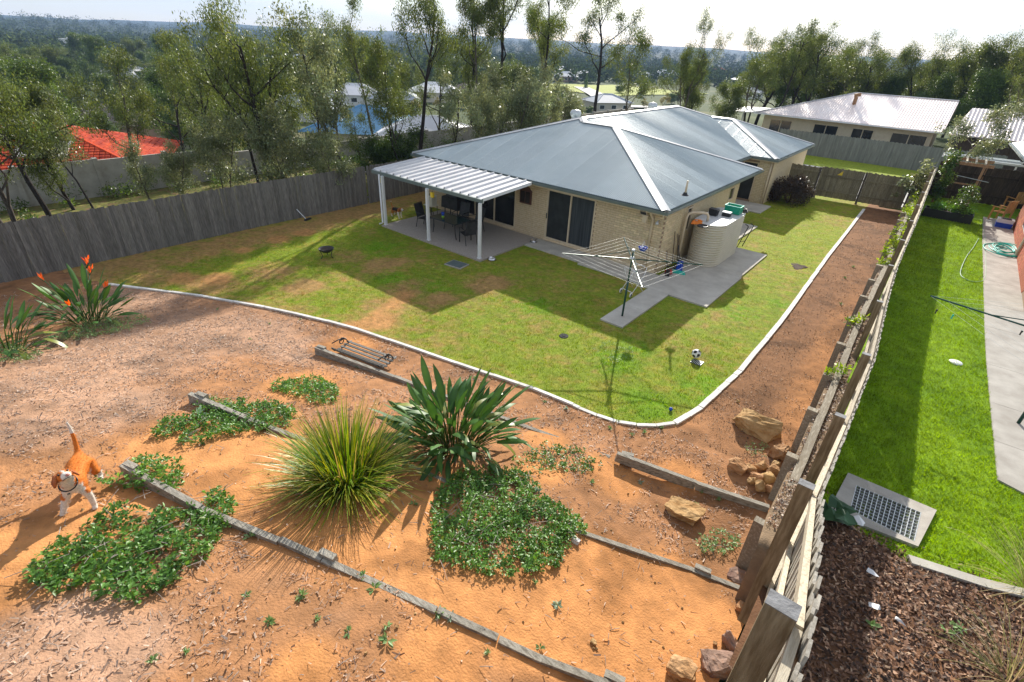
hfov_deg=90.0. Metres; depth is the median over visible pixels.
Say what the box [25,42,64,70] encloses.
tree
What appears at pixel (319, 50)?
gum sapling
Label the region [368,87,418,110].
house
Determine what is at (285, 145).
gum sapling
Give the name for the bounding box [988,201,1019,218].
timber chair
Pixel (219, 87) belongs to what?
tree
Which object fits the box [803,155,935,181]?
roadside lawn
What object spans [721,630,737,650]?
rock
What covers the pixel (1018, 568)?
ornamental grass
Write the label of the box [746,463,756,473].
rock
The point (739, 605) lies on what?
rock
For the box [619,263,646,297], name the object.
laundry trolley
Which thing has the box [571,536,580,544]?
rock
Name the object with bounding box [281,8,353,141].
gum tree
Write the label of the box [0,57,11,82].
tree
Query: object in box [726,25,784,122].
gum tree
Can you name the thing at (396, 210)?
dog
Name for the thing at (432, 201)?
cream box
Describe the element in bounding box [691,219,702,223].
garden blower
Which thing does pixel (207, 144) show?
gum sapling
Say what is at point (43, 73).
tree
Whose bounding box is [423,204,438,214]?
folding side table
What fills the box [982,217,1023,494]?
neighbour path
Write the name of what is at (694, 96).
tree
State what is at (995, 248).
garden hose
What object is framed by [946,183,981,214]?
potted shrub
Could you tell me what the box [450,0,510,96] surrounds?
gum tree
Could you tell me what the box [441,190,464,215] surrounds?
barbecue
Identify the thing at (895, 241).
creeping vine
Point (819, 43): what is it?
gum tree
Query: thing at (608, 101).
house
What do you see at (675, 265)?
broom
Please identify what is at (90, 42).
tree
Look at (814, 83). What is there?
gum tree
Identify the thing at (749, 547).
retaining wall
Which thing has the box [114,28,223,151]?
gum tree
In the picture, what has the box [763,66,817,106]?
tree
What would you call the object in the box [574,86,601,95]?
valley road
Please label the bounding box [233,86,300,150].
tree
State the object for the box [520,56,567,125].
gum sapling
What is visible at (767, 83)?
gum tree
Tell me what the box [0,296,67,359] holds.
crane flower plant
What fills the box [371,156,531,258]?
patio cover
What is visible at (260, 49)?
tree
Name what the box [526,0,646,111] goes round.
gum tree
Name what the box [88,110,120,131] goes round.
tree
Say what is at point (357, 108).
house
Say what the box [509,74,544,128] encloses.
gum sapling
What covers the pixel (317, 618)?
weed rosette
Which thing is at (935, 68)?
gum tree
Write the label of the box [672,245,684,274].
grass trimmer
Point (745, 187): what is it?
porch door
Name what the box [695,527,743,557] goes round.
weed patch
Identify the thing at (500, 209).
sliding door
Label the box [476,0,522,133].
gum tree
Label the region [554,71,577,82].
house
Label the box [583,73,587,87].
conifer
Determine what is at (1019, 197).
timber chair
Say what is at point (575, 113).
roof vent
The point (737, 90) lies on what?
tree
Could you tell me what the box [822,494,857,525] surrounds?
broad leaf plant
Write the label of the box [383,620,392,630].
weed rosette
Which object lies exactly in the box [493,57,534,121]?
tree
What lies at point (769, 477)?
rock
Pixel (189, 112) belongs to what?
tree
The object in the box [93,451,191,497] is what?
creeping shrub
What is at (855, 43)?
gum tree
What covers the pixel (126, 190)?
undergrowth
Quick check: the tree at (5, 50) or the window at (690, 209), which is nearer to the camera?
the window at (690, 209)
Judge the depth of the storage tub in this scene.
22.70 m
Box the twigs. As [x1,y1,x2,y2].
[0,326,709,681]
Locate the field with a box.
[551,84,706,95]
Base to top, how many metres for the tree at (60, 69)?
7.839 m
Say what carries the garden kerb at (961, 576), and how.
on the neighbour lawn at (983, 210)
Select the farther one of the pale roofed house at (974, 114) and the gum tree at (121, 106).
the pale roofed house at (974, 114)
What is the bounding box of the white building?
[58,37,68,45]
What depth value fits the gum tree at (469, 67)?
41.73 m
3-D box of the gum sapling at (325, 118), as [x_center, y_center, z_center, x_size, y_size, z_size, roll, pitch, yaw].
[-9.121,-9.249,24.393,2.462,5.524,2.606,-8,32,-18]
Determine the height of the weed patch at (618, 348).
0.144 m
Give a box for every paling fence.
[0,158,424,282]
[725,166,936,681]
[779,128,1007,172]
[788,163,821,195]
[928,161,1023,208]
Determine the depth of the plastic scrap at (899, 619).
5.69 m
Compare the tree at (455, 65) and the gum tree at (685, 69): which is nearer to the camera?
the gum tree at (685, 69)
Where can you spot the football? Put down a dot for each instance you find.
(695, 353)
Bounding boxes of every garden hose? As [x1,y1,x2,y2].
[960,224,985,281]
[983,242,1016,256]
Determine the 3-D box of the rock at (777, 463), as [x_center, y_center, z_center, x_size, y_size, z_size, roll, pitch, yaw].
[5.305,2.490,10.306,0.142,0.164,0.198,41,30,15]
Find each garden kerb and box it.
[108,209,864,427]
[906,554,1023,597]
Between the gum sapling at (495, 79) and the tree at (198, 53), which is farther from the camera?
the tree at (198, 53)
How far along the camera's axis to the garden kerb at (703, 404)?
13.90 m
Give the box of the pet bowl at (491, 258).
[488,256,495,260]
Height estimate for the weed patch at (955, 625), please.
0.214 m
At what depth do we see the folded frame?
21.95 m
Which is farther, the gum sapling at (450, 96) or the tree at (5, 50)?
the tree at (5, 50)
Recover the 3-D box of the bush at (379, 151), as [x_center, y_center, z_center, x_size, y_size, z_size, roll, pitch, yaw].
[-6.903,-10.711,29.146,3.080,3.651,4.944,23,36,31]
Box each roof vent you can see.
[570,109,580,118]
[648,102,657,108]
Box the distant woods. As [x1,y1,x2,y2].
[0,10,931,98]
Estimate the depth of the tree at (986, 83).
49.63 m
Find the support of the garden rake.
on the concrete path at (705, 287)
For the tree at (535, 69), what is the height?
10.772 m
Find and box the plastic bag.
[854,515,864,525]
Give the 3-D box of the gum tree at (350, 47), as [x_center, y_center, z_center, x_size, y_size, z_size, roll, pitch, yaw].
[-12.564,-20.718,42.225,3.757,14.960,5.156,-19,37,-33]
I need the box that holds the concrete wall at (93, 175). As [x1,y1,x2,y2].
[0,108,633,210]
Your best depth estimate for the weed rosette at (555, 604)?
6.77 m
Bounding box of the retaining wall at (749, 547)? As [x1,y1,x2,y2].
[736,193,914,570]
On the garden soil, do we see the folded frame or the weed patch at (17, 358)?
the weed patch at (17, 358)
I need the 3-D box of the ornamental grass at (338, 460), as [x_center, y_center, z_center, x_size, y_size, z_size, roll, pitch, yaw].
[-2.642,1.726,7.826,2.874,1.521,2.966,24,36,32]
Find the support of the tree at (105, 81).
on the terrain at (712, 91)
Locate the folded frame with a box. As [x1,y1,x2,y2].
[737,224,753,246]
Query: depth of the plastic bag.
7.46 m
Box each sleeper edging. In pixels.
[119,460,625,681]
[188,391,305,440]
[314,345,610,457]
[410,464,739,589]
[614,451,769,511]
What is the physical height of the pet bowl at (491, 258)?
0.075 m
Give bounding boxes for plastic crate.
[724,203,744,214]
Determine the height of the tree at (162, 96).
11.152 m
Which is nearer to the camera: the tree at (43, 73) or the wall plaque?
the wall plaque
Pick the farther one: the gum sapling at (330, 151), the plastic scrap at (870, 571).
the gum sapling at (330, 151)
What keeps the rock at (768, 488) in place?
on the garden soil
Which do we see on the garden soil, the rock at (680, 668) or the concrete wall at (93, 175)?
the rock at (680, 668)
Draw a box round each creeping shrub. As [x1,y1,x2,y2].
[5,489,239,605]
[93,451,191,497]
[150,395,297,445]
[193,484,243,514]
[270,372,339,404]
[428,463,589,580]
[512,437,602,474]
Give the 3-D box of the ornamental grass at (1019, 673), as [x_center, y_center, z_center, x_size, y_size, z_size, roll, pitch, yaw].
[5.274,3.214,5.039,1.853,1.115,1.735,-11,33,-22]
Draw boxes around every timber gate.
[814,167,914,209]
[816,166,867,201]
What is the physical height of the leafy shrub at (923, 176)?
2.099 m
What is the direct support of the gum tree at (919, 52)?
on the terrain at (712, 91)
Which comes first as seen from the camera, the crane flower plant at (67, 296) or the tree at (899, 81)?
the crane flower plant at (67, 296)
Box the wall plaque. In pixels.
[519,186,531,204]
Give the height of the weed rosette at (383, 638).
0.102 m
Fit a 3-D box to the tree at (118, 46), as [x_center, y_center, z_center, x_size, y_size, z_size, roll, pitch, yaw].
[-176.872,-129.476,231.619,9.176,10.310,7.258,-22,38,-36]
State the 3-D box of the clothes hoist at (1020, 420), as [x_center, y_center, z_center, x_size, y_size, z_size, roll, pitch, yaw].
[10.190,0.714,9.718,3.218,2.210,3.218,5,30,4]
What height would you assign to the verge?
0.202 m
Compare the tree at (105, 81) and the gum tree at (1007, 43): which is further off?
the tree at (105, 81)
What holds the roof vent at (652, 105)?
on the brick house at (651, 177)
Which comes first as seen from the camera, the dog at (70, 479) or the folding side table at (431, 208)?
the dog at (70, 479)
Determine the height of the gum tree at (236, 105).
8.107 m
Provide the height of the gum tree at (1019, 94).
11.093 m
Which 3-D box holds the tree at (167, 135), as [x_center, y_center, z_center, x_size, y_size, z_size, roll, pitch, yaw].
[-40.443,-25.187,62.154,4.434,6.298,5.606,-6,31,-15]
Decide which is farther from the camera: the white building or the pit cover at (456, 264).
the white building
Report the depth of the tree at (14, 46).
186.30 m
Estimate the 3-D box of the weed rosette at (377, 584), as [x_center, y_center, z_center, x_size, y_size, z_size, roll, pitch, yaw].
[-1.685,2.994,6.258,0.213,0.094,0.114,-20,37,-33]
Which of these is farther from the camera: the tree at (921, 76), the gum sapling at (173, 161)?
the tree at (921, 76)
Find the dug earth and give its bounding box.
[791,263,807,269]
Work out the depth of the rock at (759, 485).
9.71 m
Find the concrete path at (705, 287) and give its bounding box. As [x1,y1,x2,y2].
[524,199,770,327]
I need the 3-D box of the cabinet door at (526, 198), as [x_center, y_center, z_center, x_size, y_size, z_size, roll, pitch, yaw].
[0.554,-6.058,21.512,0.480,0.460,0.011,24,36,32]
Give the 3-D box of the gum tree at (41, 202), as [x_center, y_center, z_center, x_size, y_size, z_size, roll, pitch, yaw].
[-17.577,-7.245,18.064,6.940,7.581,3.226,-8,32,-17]
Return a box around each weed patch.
[0,342,43,362]
[46,309,150,340]
[600,341,633,362]
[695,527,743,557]
[745,442,771,460]
[940,620,975,658]
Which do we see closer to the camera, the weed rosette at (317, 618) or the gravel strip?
the weed rosette at (317, 618)
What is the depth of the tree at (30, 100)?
20.99 m
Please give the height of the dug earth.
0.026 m
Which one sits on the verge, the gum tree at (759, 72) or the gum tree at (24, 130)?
the gum tree at (24, 130)
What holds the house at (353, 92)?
on the terrain at (712, 91)
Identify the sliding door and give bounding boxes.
[460,191,515,227]
[544,189,596,250]
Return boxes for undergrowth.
[0,126,517,219]
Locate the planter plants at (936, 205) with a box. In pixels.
[930,201,978,216]
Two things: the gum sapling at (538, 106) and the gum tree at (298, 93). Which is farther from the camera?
the gum tree at (298, 93)
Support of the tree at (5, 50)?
on the terrain at (712, 91)
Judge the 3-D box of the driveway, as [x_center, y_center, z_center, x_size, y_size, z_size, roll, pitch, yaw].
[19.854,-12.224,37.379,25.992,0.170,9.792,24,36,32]
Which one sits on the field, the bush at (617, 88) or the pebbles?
the bush at (617, 88)
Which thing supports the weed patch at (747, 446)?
on the garden soil
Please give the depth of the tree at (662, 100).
174.50 m
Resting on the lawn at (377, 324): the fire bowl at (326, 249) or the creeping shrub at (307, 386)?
the fire bowl at (326, 249)
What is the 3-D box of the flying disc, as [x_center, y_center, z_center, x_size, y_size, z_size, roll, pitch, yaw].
[10.652,0.509,12.284,0.280,0.032,0.276,24,36,32]
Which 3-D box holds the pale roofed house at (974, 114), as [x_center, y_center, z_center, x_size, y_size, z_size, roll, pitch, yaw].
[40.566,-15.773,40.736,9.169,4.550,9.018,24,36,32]
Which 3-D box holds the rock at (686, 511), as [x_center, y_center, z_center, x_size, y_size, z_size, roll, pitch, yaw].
[3.079,3.050,9.159,0.696,0.256,0.460,17,33,23]
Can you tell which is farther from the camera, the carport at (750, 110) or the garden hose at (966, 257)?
the carport at (750, 110)
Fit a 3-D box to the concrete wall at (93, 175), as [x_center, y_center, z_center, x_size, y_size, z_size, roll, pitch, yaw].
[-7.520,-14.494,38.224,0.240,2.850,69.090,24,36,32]
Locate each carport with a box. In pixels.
[730,107,770,120]
[942,152,1023,169]
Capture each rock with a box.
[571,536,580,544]
[590,638,596,645]
[664,496,705,525]
[666,654,697,681]
[700,649,733,680]
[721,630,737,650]
[727,457,747,475]
[727,566,745,583]
[732,408,782,442]
[735,600,744,612]
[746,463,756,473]
[747,477,757,484]
[749,472,762,479]
[754,460,768,470]
[755,480,764,491]
[761,471,775,484]
[765,485,772,494]
[767,444,790,460]
[768,463,779,475]
[771,460,780,465]
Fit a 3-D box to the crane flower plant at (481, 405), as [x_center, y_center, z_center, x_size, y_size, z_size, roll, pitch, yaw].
[-1.045,1.473,9.515,2.962,2.368,3.074,24,36,32]
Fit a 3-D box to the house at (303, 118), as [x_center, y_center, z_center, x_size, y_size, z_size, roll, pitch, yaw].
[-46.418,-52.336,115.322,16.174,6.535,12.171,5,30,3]
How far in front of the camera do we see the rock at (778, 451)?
10.50 m
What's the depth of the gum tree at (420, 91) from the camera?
42.54 m
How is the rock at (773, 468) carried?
on the garden soil
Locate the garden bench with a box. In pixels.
[331,337,396,368]
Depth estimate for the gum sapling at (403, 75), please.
32.26 m
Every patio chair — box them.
[414,201,433,229]
[452,201,470,227]
[459,221,477,243]
[466,207,485,231]
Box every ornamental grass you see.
[245,396,433,539]
[915,590,1023,681]
[941,497,1023,618]
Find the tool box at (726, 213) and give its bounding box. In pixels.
[722,210,731,216]
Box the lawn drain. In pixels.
[559,333,568,337]
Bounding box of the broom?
[674,234,677,266]
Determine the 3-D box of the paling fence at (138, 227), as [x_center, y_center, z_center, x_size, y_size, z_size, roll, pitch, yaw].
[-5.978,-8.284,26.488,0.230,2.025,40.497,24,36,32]
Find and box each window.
[685,206,693,230]
[727,186,735,201]
[768,118,792,131]
[812,123,838,134]
[850,128,874,139]
[889,132,927,145]
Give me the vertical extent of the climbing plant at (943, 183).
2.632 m
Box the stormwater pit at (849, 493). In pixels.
[832,473,936,547]
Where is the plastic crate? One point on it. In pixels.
(735, 209)
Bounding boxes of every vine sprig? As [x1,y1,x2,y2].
[824,362,853,375]
[843,311,868,327]
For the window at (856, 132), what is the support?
in the pale roofed house at (912, 120)
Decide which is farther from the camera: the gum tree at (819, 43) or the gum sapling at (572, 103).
the gum tree at (819, 43)
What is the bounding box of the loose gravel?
[766,217,909,528]
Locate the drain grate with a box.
[690,358,703,365]
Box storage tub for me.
[994,216,1014,228]
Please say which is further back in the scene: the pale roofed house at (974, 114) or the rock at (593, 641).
the pale roofed house at (974, 114)
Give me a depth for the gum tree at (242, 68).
21.86 m
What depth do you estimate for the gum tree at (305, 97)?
37.97 m
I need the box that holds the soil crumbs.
[674,209,896,470]
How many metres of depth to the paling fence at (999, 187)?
26.38 m
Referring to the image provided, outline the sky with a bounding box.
[0,0,1023,60]
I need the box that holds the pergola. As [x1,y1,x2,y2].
[931,156,994,203]
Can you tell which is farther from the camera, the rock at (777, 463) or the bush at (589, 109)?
the bush at (589, 109)
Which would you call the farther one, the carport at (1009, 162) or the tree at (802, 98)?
the tree at (802, 98)
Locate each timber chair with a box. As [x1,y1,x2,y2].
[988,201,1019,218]
[1002,192,1023,207]
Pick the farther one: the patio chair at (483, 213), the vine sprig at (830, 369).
the patio chair at (483, 213)
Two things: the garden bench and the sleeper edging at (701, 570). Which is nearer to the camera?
the sleeper edging at (701, 570)
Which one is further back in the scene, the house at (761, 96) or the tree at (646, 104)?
the house at (761, 96)
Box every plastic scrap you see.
[866,568,878,576]
[869,602,880,609]
[895,617,905,625]
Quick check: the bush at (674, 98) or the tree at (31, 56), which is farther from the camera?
the bush at (674, 98)
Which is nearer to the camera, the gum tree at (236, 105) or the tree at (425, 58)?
the gum tree at (236, 105)
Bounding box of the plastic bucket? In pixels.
[709,207,719,216]
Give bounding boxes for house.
[0,125,179,169]
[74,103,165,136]
[96,66,144,76]
[276,94,349,122]
[298,104,409,143]
[327,83,376,105]
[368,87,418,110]
[374,114,468,135]
[408,81,455,102]
[410,105,814,273]
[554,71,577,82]
[582,93,633,111]
[728,85,763,99]
[754,92,959,162]
[951,108,1023,171]
[1009,141,1023,307]
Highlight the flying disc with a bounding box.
[949,359,962,365]
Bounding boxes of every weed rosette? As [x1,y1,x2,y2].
[145,652,158,662]
[189,406,208,417]
[240,590,251,596]
[242,530,254,539]
[263,615,275,626]
[295,588,307,601]
[313,613,320,621]
[343,624,350,638]
[366,582,381,594]
[378,632,396,648]
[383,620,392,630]
[427,473,434,481]
[435,605,445,619]
[534,486,542,493]
[536,643,545,648]
[552,599,561,608]
[865,619,881,630]
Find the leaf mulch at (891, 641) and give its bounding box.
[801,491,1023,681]
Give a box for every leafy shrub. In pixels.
[890,173,921,196]
[910,158,937,197]
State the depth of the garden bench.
12.88 m
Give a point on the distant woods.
(575, 64)
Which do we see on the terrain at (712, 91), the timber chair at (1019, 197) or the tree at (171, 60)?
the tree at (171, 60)
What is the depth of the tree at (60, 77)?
86.27 m
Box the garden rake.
[667,231,675,269]
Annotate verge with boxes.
[0,152,410,277]
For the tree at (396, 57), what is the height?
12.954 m
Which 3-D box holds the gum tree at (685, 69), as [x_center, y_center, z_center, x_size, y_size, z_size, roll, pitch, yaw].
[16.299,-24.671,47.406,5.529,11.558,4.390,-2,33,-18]
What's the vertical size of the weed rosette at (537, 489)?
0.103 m
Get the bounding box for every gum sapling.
[22,85,94,208]
[115,131,165,198]
[153,139,205,194]
[177,106,253,191]
[216,93,314,182]
[264,0,353,190]
[297,84,342,172]
[308,127,356,188]
[337,103,375,174]
[353,25,422,159]
[364,57,428,130]
[431,67,486,142]
[459,74,505,139]
[463,62,508,133]
[469,56,510,132]
[493,68,560,133]
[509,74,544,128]
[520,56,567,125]
[547,84,585,122]
[603,25,668,110]
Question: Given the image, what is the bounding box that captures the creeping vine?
[876,189,919,265]
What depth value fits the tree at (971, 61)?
56.87 m
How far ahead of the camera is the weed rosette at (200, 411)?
9.32 m
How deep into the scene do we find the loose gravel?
9.81 m
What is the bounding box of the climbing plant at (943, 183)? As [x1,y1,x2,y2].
[929,147,964,201]
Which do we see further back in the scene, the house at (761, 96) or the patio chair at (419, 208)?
the house at (761, 96)
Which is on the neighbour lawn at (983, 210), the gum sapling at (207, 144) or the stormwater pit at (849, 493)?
the stormwater pit at (849, 493)
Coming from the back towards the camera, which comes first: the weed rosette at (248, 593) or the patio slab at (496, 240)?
the patio slab at (496, 240)
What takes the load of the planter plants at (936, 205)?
in the planter box at (946, 215)
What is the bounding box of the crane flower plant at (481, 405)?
[369,355,539,482]
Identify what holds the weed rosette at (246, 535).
on the garden soil
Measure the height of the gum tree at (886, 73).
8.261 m
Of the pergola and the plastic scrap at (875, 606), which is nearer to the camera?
the plastic scrap at (875, 606)
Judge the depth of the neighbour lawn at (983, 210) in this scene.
10.38 m
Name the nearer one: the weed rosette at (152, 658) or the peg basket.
the weed rosette at (152, 658)
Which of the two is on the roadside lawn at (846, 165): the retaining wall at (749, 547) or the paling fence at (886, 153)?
the paling fence at (886, 153)
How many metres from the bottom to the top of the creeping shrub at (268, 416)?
0.658 m
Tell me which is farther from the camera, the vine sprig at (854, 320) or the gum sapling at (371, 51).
the gum sapling at (371, 51)
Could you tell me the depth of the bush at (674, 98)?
186.96 m
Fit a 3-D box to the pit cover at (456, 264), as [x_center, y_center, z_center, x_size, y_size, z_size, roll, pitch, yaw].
[-2.057,-2.847,19.033,0.740,0.070,0.560,20,34,27]
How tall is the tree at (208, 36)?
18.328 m
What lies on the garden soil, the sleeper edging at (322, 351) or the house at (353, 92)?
the sleeper edging at (322, 351)
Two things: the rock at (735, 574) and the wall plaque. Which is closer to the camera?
the rock at (735, 574)
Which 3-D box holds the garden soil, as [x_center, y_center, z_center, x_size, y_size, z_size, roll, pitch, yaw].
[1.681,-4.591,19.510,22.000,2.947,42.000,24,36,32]
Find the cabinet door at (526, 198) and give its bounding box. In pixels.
[520,190,529,202]
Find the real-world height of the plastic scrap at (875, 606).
0.039 m
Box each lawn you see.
[62,191,868,427]
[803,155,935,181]
[815,195,1023,586]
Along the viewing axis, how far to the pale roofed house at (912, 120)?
45.71 m
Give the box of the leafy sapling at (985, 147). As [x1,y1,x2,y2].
[933,98,1023,163]
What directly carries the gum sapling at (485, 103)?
on the verge
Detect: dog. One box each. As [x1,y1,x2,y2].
[51,422,104,515]
[391,203,403,218]
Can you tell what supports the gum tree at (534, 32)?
on the terrain at (712, 91)
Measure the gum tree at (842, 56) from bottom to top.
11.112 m
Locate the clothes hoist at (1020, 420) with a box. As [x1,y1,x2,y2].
[930,295,1023,423]
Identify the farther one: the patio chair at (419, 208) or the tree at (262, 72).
the tree at (262, 72)
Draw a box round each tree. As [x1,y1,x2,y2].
[0,41,20,79]
[0,52,99,128]
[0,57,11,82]
[0,68,83,209]
[0,70,66,252]
[0,72,29,93]
[0,72,110,226]
[1,42,17,52]
[11,47,38,62]
[11,48,49,70]
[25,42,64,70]
[38,68,64,83]
[50,64,80,86]
[54,79,85,109]
[55,57,89,96]
[56,41,155,155]
[65,30,106,65]
[76,32,124,79]
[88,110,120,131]
[89,73,127,104]
[95,48,148,103]
[107,104,136,127]
[109,43,124,51]
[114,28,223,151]
[119,35,151,59]
[129,84,166,130]
[132,63,205,143]
[134,50,147,66]
[137,65,186,139]
[142,60,158,72]
[144,32,173,65]
[155,27,229,136]
[155,106,192,150]
[160,52,202,75]
[165,87,225,148]
[169,0,319,192]
[189,46,214,77]
[201,77,232,100]
[202,12,266,182]
[202,30,227,55]
[213,101,248,149]
[227,81,284,140]
[229,57,277,104]
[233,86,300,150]
[241,36,268,67]
[257,57,269,74]
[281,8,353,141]
[290,24,339,129]
[323,0,373,134]
[358,40,406,160]
[384,48,401,67]
[390,0,459,149]
[401,14,480,129]
[402,61,420,83]
[416,55,428,69]
[445,0,509,125]
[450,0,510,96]
[450,58,461,75]
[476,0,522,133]
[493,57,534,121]
[505,52,515,65]
[523,0,558,116]
[523,0,581,82]
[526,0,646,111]
[529,66,539,87]
[641,98,648,106]
[658,2,733,107]
[659,92,670,105]
[681,62,711,110]
[708,77,747,119]
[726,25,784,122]
[727,27,822,124]
[745,39,809,107]
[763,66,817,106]
[767,28,859,100]
[774,16,831,106]
[784,22,867,102]
[788,19,844,104]
[801,54,866,99]
[815,39,895,97]
[816,29,882,97]
[833,43,904,95]
[853,65,892,93]
[865,63,898,92]
[876,72,912,94]
[888,37,930,95]
[892,29,979,98]
[901,59,959,95]
[913,71,958,99]
[932,42,996,134]
[933,54,975,137]
[947,65,1013,126]
[950,26,1023,143]
[963,34,1023,108]
[997,75,1023,109]
[1001,40,1023,108]
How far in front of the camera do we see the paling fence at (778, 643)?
4.76 m
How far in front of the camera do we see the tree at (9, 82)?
68.88 m
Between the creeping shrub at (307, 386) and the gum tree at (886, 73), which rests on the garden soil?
the creeping shrub at (307, 386)
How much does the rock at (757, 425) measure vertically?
0.422 m
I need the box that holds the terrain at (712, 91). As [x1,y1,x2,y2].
[0,15,1016,681]
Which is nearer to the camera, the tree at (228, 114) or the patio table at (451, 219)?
the patio table at (451, 219)
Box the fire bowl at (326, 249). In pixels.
[318,246,333,258]
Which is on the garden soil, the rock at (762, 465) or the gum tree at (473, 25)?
the rock at (762, 465)
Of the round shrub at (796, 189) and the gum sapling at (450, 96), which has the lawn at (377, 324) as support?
the round shrub at (796, 189)
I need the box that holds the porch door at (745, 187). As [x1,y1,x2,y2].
[737,161,758,199]
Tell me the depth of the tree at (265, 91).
59.10 m
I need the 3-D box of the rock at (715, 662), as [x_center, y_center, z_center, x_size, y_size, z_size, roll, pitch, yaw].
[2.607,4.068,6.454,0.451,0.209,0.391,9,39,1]
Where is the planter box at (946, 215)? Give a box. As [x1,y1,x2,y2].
[922,205,974,224]
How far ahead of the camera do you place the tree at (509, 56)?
240.06 m
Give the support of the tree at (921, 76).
on the terrain at (712, 91)
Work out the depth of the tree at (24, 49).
139.60 m
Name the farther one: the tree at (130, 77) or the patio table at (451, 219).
the tree at (130, 77)
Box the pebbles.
[1,340,682,681]
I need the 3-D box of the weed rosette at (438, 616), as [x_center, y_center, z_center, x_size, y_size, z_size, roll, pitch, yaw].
[-0.864,3.261,6.162,0.114,0.094,0.213,13,32,17]
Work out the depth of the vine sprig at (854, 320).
13.88 m
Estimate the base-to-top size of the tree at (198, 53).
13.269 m
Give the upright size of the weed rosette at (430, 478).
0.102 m
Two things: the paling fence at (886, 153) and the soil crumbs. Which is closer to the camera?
the soil crumbs
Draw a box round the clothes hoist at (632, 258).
[562,237,702,315]
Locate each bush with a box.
[350,119,427,173]
[585,105,592,113]
[615,82,625,92]
[665,91,684,104]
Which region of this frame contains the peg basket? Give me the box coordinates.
[638,242,647,251]
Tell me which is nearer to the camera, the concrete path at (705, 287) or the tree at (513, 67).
the concrete path at (705, 287)
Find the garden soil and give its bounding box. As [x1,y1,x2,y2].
[0,204,901,681]
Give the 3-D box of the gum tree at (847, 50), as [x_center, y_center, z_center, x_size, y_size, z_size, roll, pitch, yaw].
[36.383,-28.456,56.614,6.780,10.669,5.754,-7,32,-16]
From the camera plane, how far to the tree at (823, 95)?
59.20 m
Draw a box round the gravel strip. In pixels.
[735,195,918,601]
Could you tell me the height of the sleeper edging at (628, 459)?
0.472 m
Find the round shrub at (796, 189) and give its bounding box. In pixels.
[767,174,817,207]
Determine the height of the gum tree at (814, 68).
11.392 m
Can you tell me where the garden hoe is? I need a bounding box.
[665,251,669,276]
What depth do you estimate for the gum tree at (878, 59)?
55.76 m
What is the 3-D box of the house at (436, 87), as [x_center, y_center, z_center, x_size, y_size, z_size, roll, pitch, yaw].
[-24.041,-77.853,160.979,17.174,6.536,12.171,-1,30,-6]
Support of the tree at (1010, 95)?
on the terrain at (712, 91)
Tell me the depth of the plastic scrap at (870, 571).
6.42 m
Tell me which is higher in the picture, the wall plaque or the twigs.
the wall plaque
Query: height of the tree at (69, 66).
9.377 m
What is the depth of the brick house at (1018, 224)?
20.67 m
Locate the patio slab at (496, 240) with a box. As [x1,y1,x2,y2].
[382,209,538,261]
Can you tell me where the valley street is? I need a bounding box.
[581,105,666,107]
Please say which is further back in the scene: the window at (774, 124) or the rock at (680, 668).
the window at (774, 124)
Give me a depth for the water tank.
19.68 m
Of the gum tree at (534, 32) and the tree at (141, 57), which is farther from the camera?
the tree at (141, 57)
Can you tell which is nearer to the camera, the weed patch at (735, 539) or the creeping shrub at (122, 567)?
the creeping shrub at (122, 567)
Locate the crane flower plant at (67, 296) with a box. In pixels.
[20,255,140,337]
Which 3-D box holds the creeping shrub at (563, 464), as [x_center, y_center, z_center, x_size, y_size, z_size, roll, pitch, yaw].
[0.835,2.236,9.683,1.660,0.409,1.236,-22,39,-36]
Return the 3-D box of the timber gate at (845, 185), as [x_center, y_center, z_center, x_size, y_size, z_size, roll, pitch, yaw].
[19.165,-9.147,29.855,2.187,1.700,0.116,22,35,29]
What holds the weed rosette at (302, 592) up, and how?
on the garden soil
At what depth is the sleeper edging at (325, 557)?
6.41 m
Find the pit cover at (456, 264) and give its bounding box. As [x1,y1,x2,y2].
[444,260,468,269]
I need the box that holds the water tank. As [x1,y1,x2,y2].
[676,207,745,266]
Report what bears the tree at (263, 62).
on the terrain at (712, 91)
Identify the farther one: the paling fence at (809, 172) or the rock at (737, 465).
the paling fence at (809, 172)
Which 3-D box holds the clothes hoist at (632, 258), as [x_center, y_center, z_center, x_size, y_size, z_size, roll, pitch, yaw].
[3.379,-1.595,15.147,2.835,2.160,2.939,-21,38,-35]
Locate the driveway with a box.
[804,164,912,208]
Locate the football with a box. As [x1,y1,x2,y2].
[691,349,700,357]
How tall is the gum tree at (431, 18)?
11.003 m
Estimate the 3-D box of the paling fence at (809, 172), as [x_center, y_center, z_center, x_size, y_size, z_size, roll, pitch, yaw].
[17.481,-9.683,30.809,1.653,1.740,0.117,22,35,30]
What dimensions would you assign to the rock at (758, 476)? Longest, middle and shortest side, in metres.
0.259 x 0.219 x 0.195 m
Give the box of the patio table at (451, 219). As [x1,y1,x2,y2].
[430,212,470,239]
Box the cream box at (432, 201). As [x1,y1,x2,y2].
[429,194,436,205]

